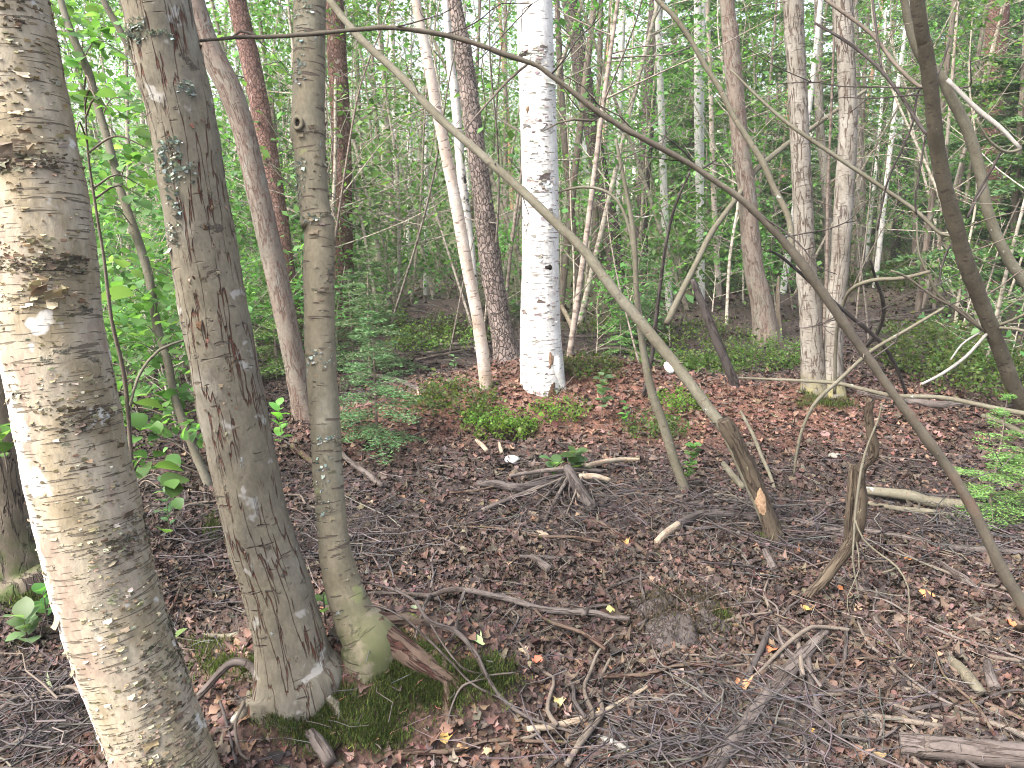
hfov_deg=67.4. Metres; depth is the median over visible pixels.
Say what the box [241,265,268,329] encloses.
leafy shrub
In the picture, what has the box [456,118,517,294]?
bare sapling
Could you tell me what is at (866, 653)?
loose stick
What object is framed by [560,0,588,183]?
birch tree
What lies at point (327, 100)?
leafy sapling
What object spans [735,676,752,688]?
fallen leaf
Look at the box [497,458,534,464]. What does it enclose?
loose stick
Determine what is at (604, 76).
pine tree
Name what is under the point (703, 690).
loose stick
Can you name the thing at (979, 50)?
alder tree
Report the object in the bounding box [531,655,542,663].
fallen leaf
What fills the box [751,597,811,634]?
loose stick
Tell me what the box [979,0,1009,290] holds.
pine tree
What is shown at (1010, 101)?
spruce tree
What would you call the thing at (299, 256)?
leafy shrub
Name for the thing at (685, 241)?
leafy shrub
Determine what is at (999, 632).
loose stick
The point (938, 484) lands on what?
loose stick
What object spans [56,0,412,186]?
leafy sapling
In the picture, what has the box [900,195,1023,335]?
leafy shrub
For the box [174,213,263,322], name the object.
leafy shrub
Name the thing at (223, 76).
bent tree
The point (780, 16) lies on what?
spruce tree
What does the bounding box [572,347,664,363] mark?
curved branch
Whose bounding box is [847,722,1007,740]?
loose stick
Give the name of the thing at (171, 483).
alder sapling
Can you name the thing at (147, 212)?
leafy shrub
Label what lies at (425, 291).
birch tree
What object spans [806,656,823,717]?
broken stick
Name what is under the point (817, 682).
loose stick
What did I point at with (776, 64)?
leafy sapling
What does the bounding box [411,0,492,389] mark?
birch tree
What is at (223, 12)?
leafy sapling
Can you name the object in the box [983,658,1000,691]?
rotten wood
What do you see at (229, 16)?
birch tree
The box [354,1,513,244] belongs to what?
leafy sapling
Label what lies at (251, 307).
leafy shrub
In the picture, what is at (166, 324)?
leafy shrub
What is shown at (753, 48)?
leafy sapling
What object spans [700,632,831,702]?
loose stick
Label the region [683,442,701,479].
seedling
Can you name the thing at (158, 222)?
leafy shrub
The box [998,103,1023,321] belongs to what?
bare sapling
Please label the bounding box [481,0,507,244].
alder tree
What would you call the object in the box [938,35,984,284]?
alder tree
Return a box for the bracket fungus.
[664,362,673,373]
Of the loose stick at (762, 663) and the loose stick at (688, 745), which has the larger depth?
the loose stick at (762, 663)
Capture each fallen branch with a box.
[0,674,69,711]
[0,685,80,698]
[0,719,53,752]
[166,589,242,612]
[202,628,249,637]
[290,443,311,465]
[342,451,383,487]
[356,372,429,393]
[398,346,490,354]
[399,341,491,346]
[416,348,471,360]
[481,485,541,512]
[509,467,602,477]
[519,554,575,560]
[565,332,634,337]
[653,498,752,520]
[678,509,757,526]
[768,249,907,393]
[780,517,843,532]
[854,328,921,332]
[862,318,917,321]
[981,414,1023,434]
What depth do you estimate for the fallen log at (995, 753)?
2.18 m
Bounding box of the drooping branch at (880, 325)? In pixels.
[865,258,885,347]
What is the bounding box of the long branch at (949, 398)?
[739,377,1023,415]
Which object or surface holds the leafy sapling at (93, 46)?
on the ground at (494, 708)
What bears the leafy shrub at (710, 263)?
on the ground at (494, 708)
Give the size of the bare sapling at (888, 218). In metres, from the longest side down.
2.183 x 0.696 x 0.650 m
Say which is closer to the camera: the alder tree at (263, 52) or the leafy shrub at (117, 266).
the leafy shrub at (117, 266)
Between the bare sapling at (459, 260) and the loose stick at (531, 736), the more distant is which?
the bare sapling at (459, 260)
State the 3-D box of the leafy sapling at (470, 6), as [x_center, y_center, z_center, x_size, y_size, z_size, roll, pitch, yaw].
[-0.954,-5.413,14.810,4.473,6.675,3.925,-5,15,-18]
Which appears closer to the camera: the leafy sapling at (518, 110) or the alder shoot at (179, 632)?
the alder shoot at (179, 632)
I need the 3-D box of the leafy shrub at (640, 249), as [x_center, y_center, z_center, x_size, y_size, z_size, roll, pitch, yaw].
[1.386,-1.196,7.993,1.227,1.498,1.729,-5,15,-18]
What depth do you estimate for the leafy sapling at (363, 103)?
15.11 m
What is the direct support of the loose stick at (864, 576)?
on the ground at (494, 708)
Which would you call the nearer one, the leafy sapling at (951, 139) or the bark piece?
the bark piece
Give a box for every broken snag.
[690,278,739,387]
[776,276,781,334]
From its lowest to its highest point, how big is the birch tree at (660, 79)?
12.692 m
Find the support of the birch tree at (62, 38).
on the ground at (494, 708)
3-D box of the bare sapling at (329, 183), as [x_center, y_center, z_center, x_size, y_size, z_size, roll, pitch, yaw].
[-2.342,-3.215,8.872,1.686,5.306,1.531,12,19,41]
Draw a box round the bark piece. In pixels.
[505,455,519,462]
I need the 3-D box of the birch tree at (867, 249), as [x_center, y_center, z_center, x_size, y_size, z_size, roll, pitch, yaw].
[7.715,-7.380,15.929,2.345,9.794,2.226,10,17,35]
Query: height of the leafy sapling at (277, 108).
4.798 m
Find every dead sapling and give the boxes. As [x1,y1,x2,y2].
[614,138,689,490]
[641,172,690,397]
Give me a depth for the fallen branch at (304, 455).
4.78 m
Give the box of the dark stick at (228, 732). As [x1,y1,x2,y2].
[219,700,237,764]
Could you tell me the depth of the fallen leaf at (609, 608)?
2.97 m
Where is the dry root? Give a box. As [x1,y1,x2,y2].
[234,697,249,759]
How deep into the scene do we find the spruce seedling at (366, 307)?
6.64 m
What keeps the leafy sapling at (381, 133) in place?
on the ground at (494, 708)
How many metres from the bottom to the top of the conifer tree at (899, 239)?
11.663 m
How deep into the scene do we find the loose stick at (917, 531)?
3.65 m
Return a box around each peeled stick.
[526,685,648,731]
[560,304,576,334]
[579,473,610,480]
[581,457,639,467]
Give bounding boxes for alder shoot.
[175,628,187,636]
[315,592,328,622]
[539,454,563,474]
[559,446,590,467]
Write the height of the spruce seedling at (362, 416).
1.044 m
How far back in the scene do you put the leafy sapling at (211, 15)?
9.66 m
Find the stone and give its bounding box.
[827,452,840,457]
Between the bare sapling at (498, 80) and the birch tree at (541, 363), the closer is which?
the birch tree at (541, 363)
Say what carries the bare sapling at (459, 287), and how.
on the ground at (494, 708)
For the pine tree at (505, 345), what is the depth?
7.13 m
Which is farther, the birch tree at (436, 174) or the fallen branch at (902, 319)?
the birch tree at (436, 174)
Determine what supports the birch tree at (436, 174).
on the ground at (494, 708)
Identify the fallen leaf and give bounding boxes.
[38,673,51,689]
[439,732,452,743]
[469,632,484,644]
[482,745,494,754]
[518,646,528,655]
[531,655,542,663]
[553,696,565,707]
[606,605,614,611]
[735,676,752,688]
[766,645,778,652]
[802,605,814,610]
[874,752,885,757]
[919,589,934,596]
[1006,619,1016,626]
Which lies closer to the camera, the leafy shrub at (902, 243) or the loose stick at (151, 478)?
the loose stick at (151, 478)
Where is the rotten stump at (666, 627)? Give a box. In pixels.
[618,581,750,650]
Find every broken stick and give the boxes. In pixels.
[474,438,488,452]
[498,442,503,453]
[529,553,552,571]
[545,478,567,517]
[747,625,771,674]
[761,548,777,569]
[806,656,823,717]
[840,624,848,677]
[938,560,985,596]
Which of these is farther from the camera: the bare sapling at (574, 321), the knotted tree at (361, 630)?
the bare sapling at (574, 321)
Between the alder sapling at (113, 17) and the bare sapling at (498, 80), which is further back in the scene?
the bare sapling at (498, 80)
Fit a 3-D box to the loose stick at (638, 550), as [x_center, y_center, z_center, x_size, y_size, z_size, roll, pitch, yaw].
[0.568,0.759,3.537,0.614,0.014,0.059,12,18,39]
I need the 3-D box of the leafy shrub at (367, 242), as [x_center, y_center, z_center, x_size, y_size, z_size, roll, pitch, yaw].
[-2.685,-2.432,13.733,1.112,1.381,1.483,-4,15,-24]
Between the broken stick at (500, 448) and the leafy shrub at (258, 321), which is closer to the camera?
the broken stick at (500, 448)
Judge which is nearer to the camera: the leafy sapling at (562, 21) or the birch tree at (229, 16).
the leafy sapling at (562, 21)
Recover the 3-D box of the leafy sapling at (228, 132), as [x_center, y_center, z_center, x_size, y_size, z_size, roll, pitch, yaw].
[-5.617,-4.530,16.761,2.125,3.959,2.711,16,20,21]
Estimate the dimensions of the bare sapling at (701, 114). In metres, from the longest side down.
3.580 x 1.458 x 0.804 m
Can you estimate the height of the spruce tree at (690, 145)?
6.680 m
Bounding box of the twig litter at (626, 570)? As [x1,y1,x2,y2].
[0,294,1023,767]
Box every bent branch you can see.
[197,657,255,714]
[739,410,775,488]
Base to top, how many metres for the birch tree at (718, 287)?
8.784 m
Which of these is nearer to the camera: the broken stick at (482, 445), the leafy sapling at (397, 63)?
the broken stick at (482, 445)
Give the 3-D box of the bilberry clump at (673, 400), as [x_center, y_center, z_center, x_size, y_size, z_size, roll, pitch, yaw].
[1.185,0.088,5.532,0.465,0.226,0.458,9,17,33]
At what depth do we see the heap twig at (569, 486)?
4.14 m
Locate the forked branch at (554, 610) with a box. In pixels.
[368,587,629,642]
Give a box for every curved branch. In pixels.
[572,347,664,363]
[745,625,852,680]
[833,270,930,393]
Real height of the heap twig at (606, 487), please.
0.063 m
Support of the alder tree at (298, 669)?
on the ground at (494, 708)
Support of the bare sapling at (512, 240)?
on the ground at (494, 708)
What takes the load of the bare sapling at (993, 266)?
on the ground at (494, 708)
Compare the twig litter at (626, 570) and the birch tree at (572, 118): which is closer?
the twig litter at (626, 570)
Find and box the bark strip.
[583,517,649,555]
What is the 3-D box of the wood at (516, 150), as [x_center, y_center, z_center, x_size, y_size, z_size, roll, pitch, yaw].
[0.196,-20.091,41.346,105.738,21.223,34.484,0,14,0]
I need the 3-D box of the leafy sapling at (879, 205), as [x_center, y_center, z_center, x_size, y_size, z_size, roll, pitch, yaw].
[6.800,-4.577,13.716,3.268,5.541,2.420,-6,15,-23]
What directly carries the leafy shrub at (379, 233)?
on the ground at (494, 708)
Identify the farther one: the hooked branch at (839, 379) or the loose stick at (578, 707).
the hooked branch at (839, 379)
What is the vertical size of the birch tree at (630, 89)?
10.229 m
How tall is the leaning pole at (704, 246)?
2.200 m
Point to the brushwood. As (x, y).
(668, 742)
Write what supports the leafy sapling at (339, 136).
on the ground at (494, 708)
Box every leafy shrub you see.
[76,133,248,315]
[78,148,302,339]
[81,146,164,310]
[81,149,176,355]
[93,178,169,269]
[93,203,185,381]
[93,214,187,412]
[97,182,259,337]
[98,139,299,310]
[99,187,294,382]
[99,239,135,317]
[101,278,192,426]
[103,299,143,386]
[105,212,303,357]
[106,327,185,392]
[107,125,299,309]
[107,222,261,401]
[133,163,293,280]
[133,229,173,286]
[142,154,358,301]
[157,245,301,358]
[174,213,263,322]
[223,153,303,331]
[232,179,303,333]
[237,164,443,326]
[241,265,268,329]
[245,175,372,283]
[253,274,354,356]
[256,166,404,315]
[263,161,419,340]
[296,172,404,266]
[301,191,476,306]
[335,243,410,325]
[353,216,386,272]
[370,186,435,276]
[380,237,417,288]
[384,200,479,295]
[390,201,478,298]
[423,212,518,300]
[437,222,521,320]
[498,224,521,263]
[559,262,650,352]
[588,195,705,321]
[590,151,762,291]
[599,209,658,277]
[615,259,705,345]
[650,159,770,290]
[658,152,792,279]
[658,168,821,311]
[685,228,740,289]
[698,197,851,312]
[732,233,781,287]
[767,173,896,277]
[814,221,822,249]
[866,228,891,250]
[882,232,905,266]
[883,212,935,252]
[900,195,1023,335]
[902,236,1023,362]
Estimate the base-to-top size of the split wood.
0.027 m
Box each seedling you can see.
[0,423,14,472]
[3,596,42,642]
[31,583,51,623]
[153,476,175,536]
[249,260,303,379]
[269,397,292,455]
[335,241,431,390]
[335,269,395,368]
[337,308,426,464]
[449,354,458,369]
[508,293,519,315]
[593,371,613,418]
[596,282,649,355]
[607,252,669,340]
[618,400,631,426]
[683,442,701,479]
[947,393,1023,529]
[983,427,1023,527]
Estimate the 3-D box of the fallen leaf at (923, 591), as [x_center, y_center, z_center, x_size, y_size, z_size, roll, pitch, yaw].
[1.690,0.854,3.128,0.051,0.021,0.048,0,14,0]
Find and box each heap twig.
[523,476,563,517]
[525,476,565,493]
[526,473,564,482]
[530,473,563,482]
[563,471,584,520]
[568,484,572,506]
[578,477,606,497]
[583,470,631,514]
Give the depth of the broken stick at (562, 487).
4.05 m
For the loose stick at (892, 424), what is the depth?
5.33 m
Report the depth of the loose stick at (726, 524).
3.79 m
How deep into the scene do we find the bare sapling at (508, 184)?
13.16 m
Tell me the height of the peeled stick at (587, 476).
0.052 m
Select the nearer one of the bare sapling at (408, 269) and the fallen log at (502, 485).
the fallen log at (502, 485)
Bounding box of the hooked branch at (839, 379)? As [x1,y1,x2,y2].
[793,307,944,476]
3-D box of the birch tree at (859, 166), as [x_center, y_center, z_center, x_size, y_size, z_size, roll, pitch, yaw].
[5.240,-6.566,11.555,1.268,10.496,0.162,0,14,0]
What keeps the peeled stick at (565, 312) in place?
on the ground at (494, 708)
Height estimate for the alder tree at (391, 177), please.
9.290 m
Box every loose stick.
[137,474,199,480]
[168,579,181,613]
[181,500,216,508]
[271,426,290,445]
[284,494,314,508]
[356,427,435,463]
[398,730,641,754]
[404,518,488,544]
[430,513,457,588]
[431,521,601,543]
[433,548,477,561]
[449,486,494,493]
[461,616,507,625]
[485,695,557,760]
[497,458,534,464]
[499,589,607,650]
[501,735,654,767]
[505,605,518,633]
[518,641,558,726]
[529,374,575,437]
[529,490,590,495]
[543,488,596,518]
[545,642,586,718]
[564,634,615,767]
[566,515,632,561]
[570,656,613,756]
[577,684,643,705]
[580,531,697,567]
[581,574,646,616]
[585,676,806,767]
[601,652,842,678]
[602,680,628,767]
[623,735,725,767]
[626,611,771,663]
[628,708,652,767]
[629,581,678,602]
[630,586,647,626]
[632,462,645,483]
[639,571,646,602]
[642,499,667,524]
[650,643,771,767]
[684,650,781,669]
[686,520,843,529]
[697,600,759,629]
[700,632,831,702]
[702,721,766,766]
[706,626,755,650]
[713,493,776,499]
[718,652,876,675]
[727,680,940,696]
[730,613,805,663]
[736,619,748,709]
[738,727,827,767]
[746,609,826,767]
[748,641,776,746]
[750,575,822,688]
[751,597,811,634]
[760,622,779,658]
[760,656,904,674]
[763,579,805,677]
[763,712,942,726]
[769,554,804,570]
[769,726,900,756]
[775,613,914,672]
[777,558,903,568]
[778,599,800,658]
[778,730,795,767]
[792,531,863,536]
[793,684,808,766]
[809,487,883,520]
[812,617,1023,739]
[814,608,1023,721]
[818,555,907,611]
[819,675,1023,734]
[830,582,1023,661]
[836,447,925,461]
[837,565,905,585]
[838,667,923,732]
[845,493,959,497]
[846,700,928,767]
[846,710,875,767]
[847,698,918,732]
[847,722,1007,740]
[855,562,906,658]
[855,666,979,767]
[857,620,968,730]
[857,673,882,767]
[874,416,902,431]
[885,526,944,533]
[891,616,1023,662]
[892,547,1023,593]
[909,688,1023,711]
[910,584,987,623]
[913,466,1023,479]
[917,619,1006,655]
[923,479,953,487]
[933,496,1011,504]
[934,650,1010,767]
[939,551,1023,579]
[956,677,1023,723]
[981,626,1015,650]
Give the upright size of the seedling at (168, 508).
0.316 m
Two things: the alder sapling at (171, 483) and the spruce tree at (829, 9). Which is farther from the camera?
the spruce tree at (829, 9)
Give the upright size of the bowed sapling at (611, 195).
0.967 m
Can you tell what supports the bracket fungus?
attached to the leaning pole at (668, 355)
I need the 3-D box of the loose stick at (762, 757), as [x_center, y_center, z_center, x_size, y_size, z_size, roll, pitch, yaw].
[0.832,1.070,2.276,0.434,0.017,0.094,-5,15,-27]
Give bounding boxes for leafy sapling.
[51,0,160,283]
[52,0,142,182]
[52,0,271,308]
[54,0,236,170]
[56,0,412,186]
[57,0,277,276]
[58,0,157,247]
[60,0,230,275]
[60,6,122,182]
[61,0,237,226]
[63,0,291,201]
[65,0,243,252]
[71,104,141,234]
[73,0,518,257]
[81,37,159,269]
[94,7,241,206]
[94,61,303,277]
[108,47,158,209]
[112,0,361,279]
[121,0,505,311]
[132,0,292,195]
[207,0,390,269]
[208,0,330,157]
[209,81,245,221]
[213,0,496,219]
[213,97,247,204]
[215,2,399,211]
[216,0,387,287]
[222,0,390,234]
[224,43,290,210]
[225,0,381,177]
[226,0,455,327]
[230,49,388,234]
[232,0,502,305]
[232,0,604,306]
[268,0,514,298]
[280,0,519,303]
[280,11,411,213]
[281,0,373,160]
[281,0,439,265]
[283,0,448,290]
[289,0,521,271]
[326,41,418,231]
[326,41,448,266]
[329,0,437,234]
[349,0,448,219]
[351,107,373,218]
[352,0,587,217]
[352,58,448,220]
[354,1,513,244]
[355,88,516,296]
[365,81,405,196]
[368,96,418,229]
[385,0,749,281]
[414,90,470,191]
[420,60,521,285]
[440,108,502,217]
[441,0,608,267]
[474,60,579,303]
[477,0,758,309]
[481,0,716,324]
[482,0,656,194]
[492,0,729,325]
[495,99,519,218]
[504,0,636,211]
[508,46,570,203]
[509,0,653,239]
[513,122,597,271]
[515,74,633,280]
[556,61,631,266]
[558,0,784,299]
[560,0,812,272]
[565,0,786,278]
[582,55,693,271]
[607,9,721,228]
[609,63,732,251]
[610,34,676,228]
[615,75,736,280]
[626,0,871,322]
[630,0,818,266]
[631,35,715,185]
[634,4,739,257]
[666,0,872,269]
[669,0,790,262]
[669,10,820,301]
[684,35,832,276]
[714,4,896,270]
[718,0,835,130]
[721,0,834,206]
[721,43,817,231]
[760,17,837,242]
[777,0,1023,324]
[790,0,979,271]
[811,0,959,249]
[813,0,952,266]
[825,0,1017,312]
[834,2,1012,259]
[854,0,1011,292]
[855,4,965,221]
[855,32,911,196]
[857,0,1023,323]
[867,0,1023,266]
[873,54,975,230]
[875,51,1015,277]
[887,75,1014,266]
[893,0,1023,311]
[895,0,1023,286]
[905,100,961,254]
[912,169,1023,285]
[945,19,1023,203]
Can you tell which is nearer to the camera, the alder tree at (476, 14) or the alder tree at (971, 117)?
the alder tree at (971, 117)
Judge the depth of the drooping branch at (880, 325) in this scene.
6.41 m
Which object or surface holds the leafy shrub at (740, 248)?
on the ground at (494, 708)
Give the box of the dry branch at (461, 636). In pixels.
[362,581,647,758]
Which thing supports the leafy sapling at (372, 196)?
on the ground at (494, 708)
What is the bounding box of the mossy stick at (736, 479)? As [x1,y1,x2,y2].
[721,461,744,489]
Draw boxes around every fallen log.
[476,477,558,491]
[704,629,830,767]
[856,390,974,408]
[898,732,1023,767]
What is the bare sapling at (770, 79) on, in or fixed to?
on the ground at (494, 708)
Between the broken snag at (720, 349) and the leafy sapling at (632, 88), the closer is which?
the broken snag at (720, 349)
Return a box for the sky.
[52,0,979,178]
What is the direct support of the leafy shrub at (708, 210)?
on the ground at (494, 708)
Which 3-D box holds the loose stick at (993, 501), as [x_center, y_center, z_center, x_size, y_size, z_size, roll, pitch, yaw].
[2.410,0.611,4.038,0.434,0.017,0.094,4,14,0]
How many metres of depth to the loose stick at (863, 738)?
2.28 m
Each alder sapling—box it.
[50,0,198,422]
[57,0,212,486]
[68,75,189,532]
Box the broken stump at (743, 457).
[717,416,784,543]
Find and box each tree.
[0,0,222,767]
[0,374,43,602]
[57,3,86,161]
[78,4,118,200]
[114,87,155,251]
[119,0,346,742]
[191,0,308,421]
[206,0,304,353]
[217,0,227,164]
[218,0,238,78]
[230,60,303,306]
[246,49,360,267]
[257,1,299,289]
[272,10,292,225]
[277,0,296,215]
[282,0,393,340]
[290,0,477,729]
[325,37,329,174]
[354,1,393,271]
[361,3,386,260]
[378,2,413,279]
[378,8,389,234]
[379,1,398,207]
[383,0,415,236]
[387,0,412,289]
[390,0,519,361]
[402,1,429,204]
[403,1,422,259]
[410,0,450,294]
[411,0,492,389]
[422,0,483,202]
[426,3,441,239]
[428,0,443,271]
[442,0,477,353]
[452,42,475,279]
[465,0,516,38]
[470,0,498,228]
[472,0,516,210]
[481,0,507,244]
[516,0,565,396]
[552,0,597,321]
[553,16,566,257]
[554,0,581,294]
[559,108,633,262]
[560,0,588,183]
[561,0,626,308]
[584,0,606,288]
[588,0,610,166]
[599,1,627,222]
[602,1,609,157]
[610,1,733,222]
[614,1,640,238]
[616,0,625,232]
[618,2,648,209]
[619,0,765,275]
[633,0,672,308]
[636,0,662,295]
[661,0,734,297]
[661,117,740,298]
[679,0,820,257]
[680,0,716,222]
[683,0,913,397]
[694,0,704,303]
[704,19,715,151]
[719,0,869,346]
[719,24,740,249]
[720,79,829,291]
[723,3,870,266]
[730,0,1023,419]
[770,0,831,293]
[774,0,811,180]
[776,0,936,398]
[779,0,952,214]
[781,25,809,177]
[814,0,832,281]
[849,3,885,277]
[853,0,865,286]
[854,0,1023,290]
[858,0,897,242]
[858,1,898,140]
[859,0,1011,252]
[863,0,1023,323]
[865,1,886,261]
[866,0,978,240]
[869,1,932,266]
[872,3,913,287]
[888,0,981,243]
[890,0,1023,267]
[897,52,924,278]
[904,4,1023,224]
[914,0,956,311]
[922,0,1014,308]
[923,1,959,308]
[929,0,1023,266]
[938,0,997,295]
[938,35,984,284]
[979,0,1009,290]
[983,20,1023,320]
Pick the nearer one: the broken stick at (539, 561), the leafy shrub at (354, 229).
the broken stick at (539, 561)
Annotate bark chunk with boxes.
[305,728,335,767]
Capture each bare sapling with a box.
[126,60,265,283]
[224,1,404,207]
[260,13,383,306]
[261,25,298,205]
[262,0,426,243]
[272,76,288,170]
[288,87,340,345]
[345,0,501,329]
[353,87,422,211]
[382,11,444,245]
[383,64,422,282]
[384,33,509,326]
[394,0,511,354]
[428,0,518,334]
[442,136,505,356]
[447,1,588,300]
[449,159,474,296]
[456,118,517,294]
[466,0,556,187]
[480,0,517,221]
[495,114,519,260]
[497,66,558,293]
[552,0,780,355]
[557,70,607,305]
[567,0,704,256]
[577,102,677,361]
[621,86,688,309]
[663,0,735,190]
[679,0,858,208]
[712,59,738,214]
[733,0,924,341]
[755,114,792,308]
[756,38,784,207]
[771,99,872,283]
[794,0,972,293]
[813,150,832,226]
[814,105,901,339]
[846,122,918,302]
[855,89,913,317]
[858,0,967,285]
[942,119,1023,361]
[976,152,1023,321]
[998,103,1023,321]
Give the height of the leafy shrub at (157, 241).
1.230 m
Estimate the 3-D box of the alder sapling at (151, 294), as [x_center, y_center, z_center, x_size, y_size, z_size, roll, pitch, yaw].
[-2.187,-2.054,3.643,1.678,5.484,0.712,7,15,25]
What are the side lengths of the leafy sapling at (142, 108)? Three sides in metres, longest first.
3.827 x 2.621 x 2.055 m
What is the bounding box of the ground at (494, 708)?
[0,176,1023,767]
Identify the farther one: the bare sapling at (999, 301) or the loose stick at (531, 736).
the bare sapling at (999, 301)
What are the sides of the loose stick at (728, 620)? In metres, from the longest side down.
0.703 x 0.070 x 0.017 m
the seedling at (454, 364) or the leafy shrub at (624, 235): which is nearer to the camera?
the seedling at (454, 364)
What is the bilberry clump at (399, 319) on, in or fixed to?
on the ground at (494, 708)
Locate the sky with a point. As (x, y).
(629, 21)
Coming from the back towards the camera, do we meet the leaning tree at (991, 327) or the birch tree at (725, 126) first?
the birch tree at (725, 126)
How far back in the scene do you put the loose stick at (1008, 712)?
2.60 m
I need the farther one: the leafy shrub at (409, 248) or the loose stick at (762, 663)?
the leafy shrub at (409, 248)
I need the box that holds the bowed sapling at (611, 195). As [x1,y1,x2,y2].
[558,186,642,315]
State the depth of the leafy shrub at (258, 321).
7.13 m
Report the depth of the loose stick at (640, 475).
4.50 m
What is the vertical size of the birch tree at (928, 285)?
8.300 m
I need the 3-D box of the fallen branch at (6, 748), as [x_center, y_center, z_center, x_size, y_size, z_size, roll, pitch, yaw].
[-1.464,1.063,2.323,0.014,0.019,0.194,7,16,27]
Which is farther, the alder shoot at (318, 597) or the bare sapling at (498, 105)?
the bare sapling at (498, 105)
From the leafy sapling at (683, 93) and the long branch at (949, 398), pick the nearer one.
the long branch at (949, 398)
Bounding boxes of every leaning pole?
[326,0,761,525]
[664,89,866,325]
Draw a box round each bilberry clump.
[256,339,305,379]
[349,300,421,335]
[384,322,454,355]
[394,309,491,351]
[395,368,503,416]
[455,399,515,429]
[458,399,541,440]
[499,407,542,433]
[528,390,592,425]
[563,343,628,381]
[576,306,650,339]
[616,406,695,439]
[624,339,712,370]
[648,382,708,415]
[658,309,758,353]
[681,345,757,373]
[702,337,794,372]
[727,328,800,369]
[848,255,931,291]
[869,320,1023,382]
[872,308,987,349]
[879,249,953,280]
[904,342,1023,403]
[942,331,1023,379]
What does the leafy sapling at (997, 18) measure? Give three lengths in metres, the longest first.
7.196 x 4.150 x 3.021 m
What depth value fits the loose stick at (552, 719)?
2.41 m
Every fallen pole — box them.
[829,529,1023,555]
[866,486,1022,514]
[868,502,953,516]
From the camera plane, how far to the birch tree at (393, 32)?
11.67 m
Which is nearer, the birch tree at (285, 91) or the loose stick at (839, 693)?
the loose stick at (839, 693)
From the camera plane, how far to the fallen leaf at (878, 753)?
2.22 m
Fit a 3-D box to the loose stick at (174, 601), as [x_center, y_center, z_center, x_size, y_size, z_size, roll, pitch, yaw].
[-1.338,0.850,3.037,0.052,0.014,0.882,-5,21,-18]
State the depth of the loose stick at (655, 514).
3.90 m
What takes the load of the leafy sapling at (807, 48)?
on the ground at (494, 708)
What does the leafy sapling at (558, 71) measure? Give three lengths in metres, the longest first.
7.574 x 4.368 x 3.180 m
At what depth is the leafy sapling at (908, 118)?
12.05 m
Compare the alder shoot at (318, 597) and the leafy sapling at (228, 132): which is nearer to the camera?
the alder shoot at (318, 597)
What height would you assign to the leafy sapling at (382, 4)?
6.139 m
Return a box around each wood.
[55,0,1018,215]
[563,464,597,513]
[596,734,628,751]
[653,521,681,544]
[946,655,985,696]
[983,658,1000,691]
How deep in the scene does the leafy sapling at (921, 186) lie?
16.14 m
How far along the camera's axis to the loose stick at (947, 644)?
2.78 m
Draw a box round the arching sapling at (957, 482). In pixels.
[199,0,1023,619]
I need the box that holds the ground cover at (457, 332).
[99,209,1014,350]
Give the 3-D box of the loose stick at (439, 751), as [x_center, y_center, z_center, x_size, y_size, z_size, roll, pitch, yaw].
[0.104,1.059,2.283,0.882,0.014,0.052,1,13,-13]
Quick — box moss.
[0,307,867,762]
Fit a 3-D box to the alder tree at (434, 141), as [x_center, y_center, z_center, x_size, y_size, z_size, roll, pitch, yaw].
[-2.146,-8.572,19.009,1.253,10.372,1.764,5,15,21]
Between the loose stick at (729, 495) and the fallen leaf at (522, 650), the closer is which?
the fallen leaf at (522, 650)
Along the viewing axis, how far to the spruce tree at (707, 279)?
10.64 m
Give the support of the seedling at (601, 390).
on the ground at (494, 708)
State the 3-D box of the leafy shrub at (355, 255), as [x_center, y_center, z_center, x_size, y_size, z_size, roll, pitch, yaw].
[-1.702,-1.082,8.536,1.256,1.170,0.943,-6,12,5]
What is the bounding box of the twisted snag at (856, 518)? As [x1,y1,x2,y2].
[806,397,909,638]
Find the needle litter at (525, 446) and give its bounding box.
[65,356,1017,767]
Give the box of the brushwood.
[0,260,1023,767]
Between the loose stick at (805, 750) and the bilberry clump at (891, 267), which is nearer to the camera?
the loose stick at (805, 750)
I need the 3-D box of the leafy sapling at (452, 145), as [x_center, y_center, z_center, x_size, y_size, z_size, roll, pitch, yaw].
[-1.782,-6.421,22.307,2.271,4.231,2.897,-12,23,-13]
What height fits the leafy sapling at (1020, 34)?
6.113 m
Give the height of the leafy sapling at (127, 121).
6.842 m
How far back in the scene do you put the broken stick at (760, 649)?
2.69 m
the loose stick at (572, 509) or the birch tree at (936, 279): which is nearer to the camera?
the loose stick at (572, 509)
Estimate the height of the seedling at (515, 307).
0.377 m
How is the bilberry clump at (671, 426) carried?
on the ground at (494, 708)
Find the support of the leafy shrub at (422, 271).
on the ground at (494, 708)

